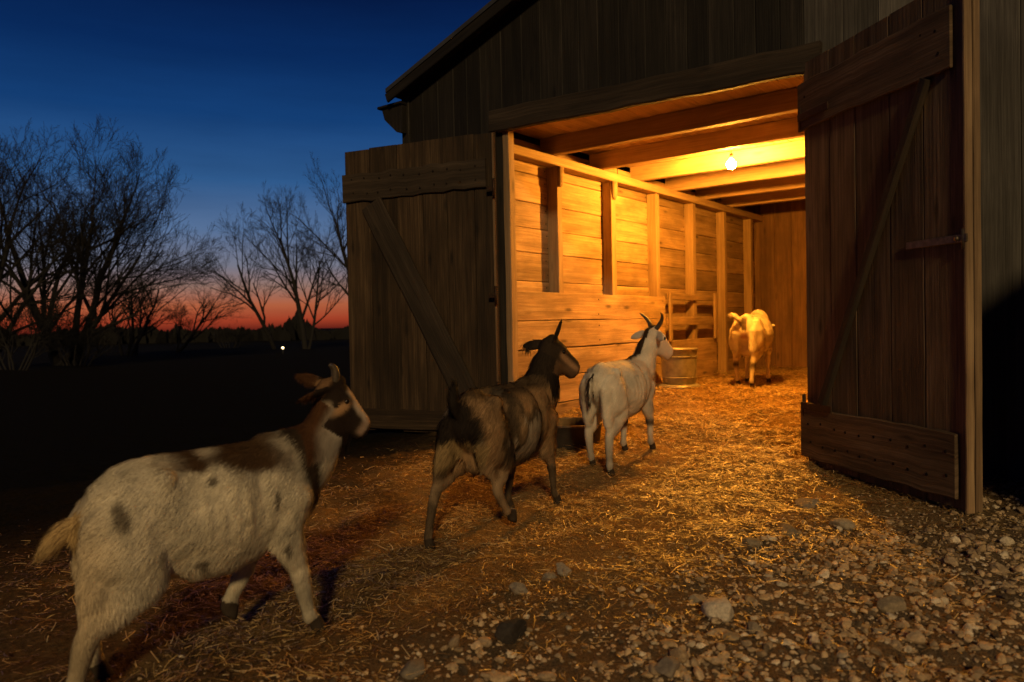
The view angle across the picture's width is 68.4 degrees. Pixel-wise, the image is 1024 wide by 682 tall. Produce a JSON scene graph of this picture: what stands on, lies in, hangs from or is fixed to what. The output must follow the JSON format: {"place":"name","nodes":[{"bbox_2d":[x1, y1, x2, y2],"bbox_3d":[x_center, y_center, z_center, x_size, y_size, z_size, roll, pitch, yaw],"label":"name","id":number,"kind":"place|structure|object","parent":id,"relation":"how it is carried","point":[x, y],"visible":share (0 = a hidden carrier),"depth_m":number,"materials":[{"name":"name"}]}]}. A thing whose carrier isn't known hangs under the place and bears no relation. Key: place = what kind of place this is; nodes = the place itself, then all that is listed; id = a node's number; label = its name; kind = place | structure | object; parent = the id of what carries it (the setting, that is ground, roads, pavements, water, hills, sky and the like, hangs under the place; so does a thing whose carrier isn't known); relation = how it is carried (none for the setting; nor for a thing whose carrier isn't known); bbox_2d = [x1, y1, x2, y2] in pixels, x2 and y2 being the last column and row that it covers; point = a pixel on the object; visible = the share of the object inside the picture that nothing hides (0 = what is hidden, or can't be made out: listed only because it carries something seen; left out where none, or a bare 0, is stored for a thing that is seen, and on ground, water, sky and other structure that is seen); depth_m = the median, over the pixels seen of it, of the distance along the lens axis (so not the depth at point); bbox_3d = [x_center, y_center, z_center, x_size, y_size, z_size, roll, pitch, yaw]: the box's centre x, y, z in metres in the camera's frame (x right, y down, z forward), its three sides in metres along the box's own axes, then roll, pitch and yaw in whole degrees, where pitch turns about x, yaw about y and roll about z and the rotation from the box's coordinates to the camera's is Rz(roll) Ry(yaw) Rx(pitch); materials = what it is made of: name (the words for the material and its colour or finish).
{"place":"outdoors","nodes":[
{"label":"outdoors","id":0,"kind":"place"},
{"bbox_2d":[0,0,490,334],"label":"sky","id":1,"kind":"structure","parent":0,"point":[238,94],"materials":[{"name":"blue"}]},
{"bbox_2d":[0,328,1023,681],"bbox_3d":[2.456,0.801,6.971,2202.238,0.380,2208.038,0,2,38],"label":"ground","id":2,"kind":"structure","parent":0,"point":[68,434],"depth_m":3.95,"materials":[{"name":"soil"}]},
{"bbox_2d":[0,284,86,370],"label":"bare shrub","id":3,"kind":"object","parent":2,"relation":"on","point":[37,328],"visible":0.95,"depth_m":23.92,"materials":[{"name":"brown plant"}]},
{"bbox_2d":[0,117,133,358],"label":"bare tree","id":4,"kind":"object","parent":2,"relation":"on","point":[43,274],"visible":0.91,"depth_m":25.06,"materials":[{"name":"brown plant"}]},
{"bbox_2d":[32,306,132,365],"bbox_3d":[-15.024,-0.153,26.015,3.773,2.368,1.965,-1,1,19],"label":"bare shrub","id":5,"kind":"object","parent":2,"relation":"on","point":[84,330],"visible":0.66,"depth_m":25.79,"materials":[{"name":"brown plant"}]},
{"bbox_2d":[0,114,224,365],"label":"bare tree","id":6,"kind":"object","parent":2,"relation":"on","point":[121,223],"visible":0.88,"depth_m":26.67,"materials":[{"name":"brown plant"}]},
{"bbox_2d":[82,253,204,355],"bbox_3d":[-17.686,-1.699,36.353,5.915,5.141,5.205,0,2,38],"label":"bare tree","id":7,"kind":"object","parent":2,"relation":"on","point":[145,327],"visible":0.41,"depth_m":35.91,"materials":[{"name":"brown plant"}]},
{"bbox_2d":[0,310,348,346],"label":"distant scrub","id":8,"kind":"object","parent":2,"relation":"on","point":[289,330],"visible":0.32,"depth_m":71.27,"materials":[{"name":"black plant"}]},
{"bbox_2d":[28,363,370,681],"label":"goat","id":9,"kind":"object","parent":2,"relation":"on","point":[137,534],"visible":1,"depth_m":2.48},
{"bbox_2d":[162,280,252,351],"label":"bare tree","id":10,"kind":"object","parent":2,"relation":"on","point":[194,331],"visible":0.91,"depth_m":40.16,"materials":[{"name":"brown plant"}]},
{"bbox_2d":[207,326,251,347],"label":"bare shrub","id":11,"kind":"object","parent":2,"relation":"on","point":[234,334],"visible":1,"depth_m":46.91,"materials":[{"name":"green plant"}]},
{"bbox_2d":[175,202,288,348],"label":"bare tree","id":12,"kind":"object","parent":2,"relation":"on","point":[255,310],"visible":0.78,"depth_m":40.78,"materials":[{"name":"brown plant"}]},
{"bbox_2d":[237,182,347,348],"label":"bare tree","id":13,"kind":"object","parent":2,"relation":"on","point":[293,288],"visible":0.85,"depth_m":40.71,"materials":[{"name":"brown plant"}]},
{"bbox_2d":[269,151,347,295],"bbox_3d":[-9.406,-4.593,39.316,5.433,10.385,4.484,-1,1,-3],"label":"bare tree","id":14,"kind":"object","parent":2,"relation":"on","point":[342,247],"visible":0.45,"depth_m":38.58,"materials":[{"name":"brown plant"}]},
{"bbox_2d":[400,658,425,679],"bbox_3d":[-0.325,1.079,2.472,0.087,0.060,0.100,-1,1,-4],"label":"stone","id":15,"kind":"object","parent":2,"relation":"on","point":[416,665],"visible":0.94,"depth_m":2.44,"materials":[{"name":"stone"}]},
{"bbox_2d":[424,319,579,548],"bbox_3d":[-0.032,0.476,4.394,0.424,1.203,1.270,0,2,31],"label":"goat","id":16,"kind":"object","parent":2,"relation":"on","point":[495,435],"visible":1,"depth_m":4.11},
{"bbox_2d":[494,617,527,644],"bbox_3d":[-0.009,1.075,2.790,0.082,0.109,0.149,0,2,30],"label":"stone","id":17,"kind":"object","parent":2,"relation":"on","point":[508,632],"visible":0.97,"depth_m":2.74,"materials":[{"name":"grey stone"}]},
{"bbox_2d":[0,365,1023,681],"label":"straw","id":18,"kind":"object","parent":2,"relation":"on","point":[784,377],"visible":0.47,"depth_m":4.06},
{"bbox_2d":[508,582,527,594],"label":"stone","id":19,"kind":"object","parent":2,"relation":"on","point":[517,587],"visible":0.93,"depth_m":3.15,"materials":[{"name":"grey stone"}]},
{"bbox_2d":[541,572,556,581],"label":"stone","id":20,"kind":"object","parent":2,"relation":"on","point":[550,575],"visible":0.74,"depth_m":3.31,"materials":[{"name":"grey stone"}]},
{"bbox_2d":[556,562,571,576],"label":"stone","id":21,"kind":"object","parent":2,"relation":"on","point":[561,566],"visible":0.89,"depth_m":3.35,"materials":[{"name":"stone"}]},
{"bbox_2d":[556,417,602,449],"bbox_3d":[0.518,0.833,6.801,0.626,0.214,0.626,0,2,38],"label":"feed pan","id":22,"kind":"object","parent":2,"relation":"on","point":[570,431],"visible":0.41,"depth_m":6.54,"materials":[{"name":"black rubber"}]},
{"bbox_2d":[579,312,672,475],"bbox_3d":[0.914,0.389,6.104,0.447,1.235,1.230,0,2,35],"label":"goat","id":23,"kind":"object","parent":2,"relation":"on","point":[614,396],"visible":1,"depth_m":5.86},
{"bbox_2d":[654,656,680,678],"bbox_3d":[0.502,1.059,2.441,0.082,0.069,0.101,0,2,38],"label":"stone","id":24,"kind":"object","parent":2,"relation":"on","point":[668,666],"visible":0.93,"depth_m":2.42,"materials":[{"name":"stone"}]},
{"bbox_2d":[658,347,699,388],"bbox_3d":[2.112,0.352,9.520,0.530,0.522,0.530,0,2,38],"label":"feed tub","id":25,"kind":"object","parent":2,"relation":"on","point":[679,368],"visible":0.84,"depth_m":9.33,"materials":[{"name":"metal"}]},
{"bbox_2d":[342,0,1023,513],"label":"barn","id":26,"kind":"structure","parent":2,"relation":"on","point":[850,224],"depth_m":6.81,"materials":[{"name":"wood"}]},
{"bbox_2d":[342,132,500,431],"bbox_3d":[-0.946,-0.543,7.631,1.787,2.953,0.122,-1,1,23],"label":"door","id":27,"kind":"structure","parent":26,"relation":"in","point":[422,216],"depth_m":7.64,"materials":[{"name":"wood"}]},
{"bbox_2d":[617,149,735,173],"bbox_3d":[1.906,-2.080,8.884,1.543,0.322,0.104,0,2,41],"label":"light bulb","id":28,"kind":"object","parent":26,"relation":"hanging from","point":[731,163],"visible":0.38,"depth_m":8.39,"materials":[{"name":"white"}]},
{"bbox_2d":[665,293,718,340],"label":"slatted gate","id":29,"kind":"structure","parent":26,"relation":"attached to","point":[671,321],"depth_m":10.77,"materials":[{"name":"brown wood"}]},
{"bbox_2d":[797,0,982,513],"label":"door","id":30,"kind":"structure","parent":26,"relation":"in","point":[888,115],"depth_m":4.59,"materials":[{"name":"wood"}]},
{"bbox_2d":[688,594,707,603],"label":"stone","id":31,"kind":"object","parent":2,"relation":"on","point":[697,598],"visible":0.61,"depth_m":3.09,"materials":[{"name":"stone"}]},
{"bbox_2d":[701,597,733,622],"bbox_3d":[0.805,1.037,2.934,0.128,0.088,0.159,0,2,38],"label":"stone","id":32,"kind":"object","parent":2,"relation":"on","point":[721,608],"visible":0.98,"depth_m":2.88,"materials":[{"name":"grey stone"}]},
{"bbox_2d":[721,631,740,640],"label":"stone","id":33,"kind":"object","parent":2,"relation":"on","point":[735,636],"visible":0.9,"depth_m":2.68,"materials":[{"name":"stone"}]},
{"bbox_2d":[727,309,774,387],"bbox_3d":[3.114,0.079,9.727,0.532,0.982,1.419,0,2,29],"label":"goat","id":34,"kind":"object","parent":2,"relation":"on","point":[751,334],"visible":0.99,"depth_m":9.26},
{"bbox_2d":[742,537,762,547],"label":"stone","id":35,"kind":"object","parent":2,"relation":"on","point":[750,541],"visible":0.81,"depth_m":3.69,"materials":[{"name":"grey stone"}]},
{"bbox_2d":[747,621,762,632],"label":"stone","id":36,"kind":"object","parent":2,"relation":"on","point":[752,625],"visible":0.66,"depth_m":2.72,"materials":[{"name":"grey stone"}]},
{"bbox_2d":[775,523,798,536],"bbox_3d":[1.435,0.997,3.938,0.116,0.074,0.121,0,2,38],"label":"stone","id":37,"kind":"object","parent":2,"relation":"on","point":[790,530],"visible":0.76,"depth_m":3.91,"materials":[{"name":"stone"}]},
{"bbox_2d":[794,498,820,508],"bbox_3d":[1.758,0.973,4.474,0.156,0.076,0.140,0,2,38],"label":"stone","id":38,"kind":"object","parent":2,"relation":"on","point":[804,502],"visible":0.77,"depth_m":4.45,"materials":[{"name":"grey stone"}]},
{"bbox_2d":[829,518,855,529],"bbox_3d":[1.772,0.981,4.035,0.128,0.058,0.087,-1,1,8],"label":"stone","id":39,"kind":"object","parent":2,"relation":"on","point":[844,522],"visible":0.92,"depth_m":4.01,"materials":[{"name":"grey stone"}]},
{"bbox_2d":[870,627,888,634],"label":"stone","id":40,"kind":"object","parent":2,"relation":"on","point":[876,630],"visible":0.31,"depth_m":2.73,"materials":[{"name":"stone"}]},
{"bbox_2d":[877,595,905,612],"bbox_3d":[1.481,1.033,2.942,0.107,0.071,0.055,-1,1,13],"label":"stone","id":41,"kind":"object","parent":2,"relation":"on","point":[892,603],"visible":0.95,"depth_m":2.92,"materials":[{"name":"stone"}]},
{"bbox_2d":[32,453,1023,681],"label":"gravel","id":42,"kind":"structure","parent":0,"point":[897,672],"depth_m":2.84,"materials":[{"name":"gravel"}]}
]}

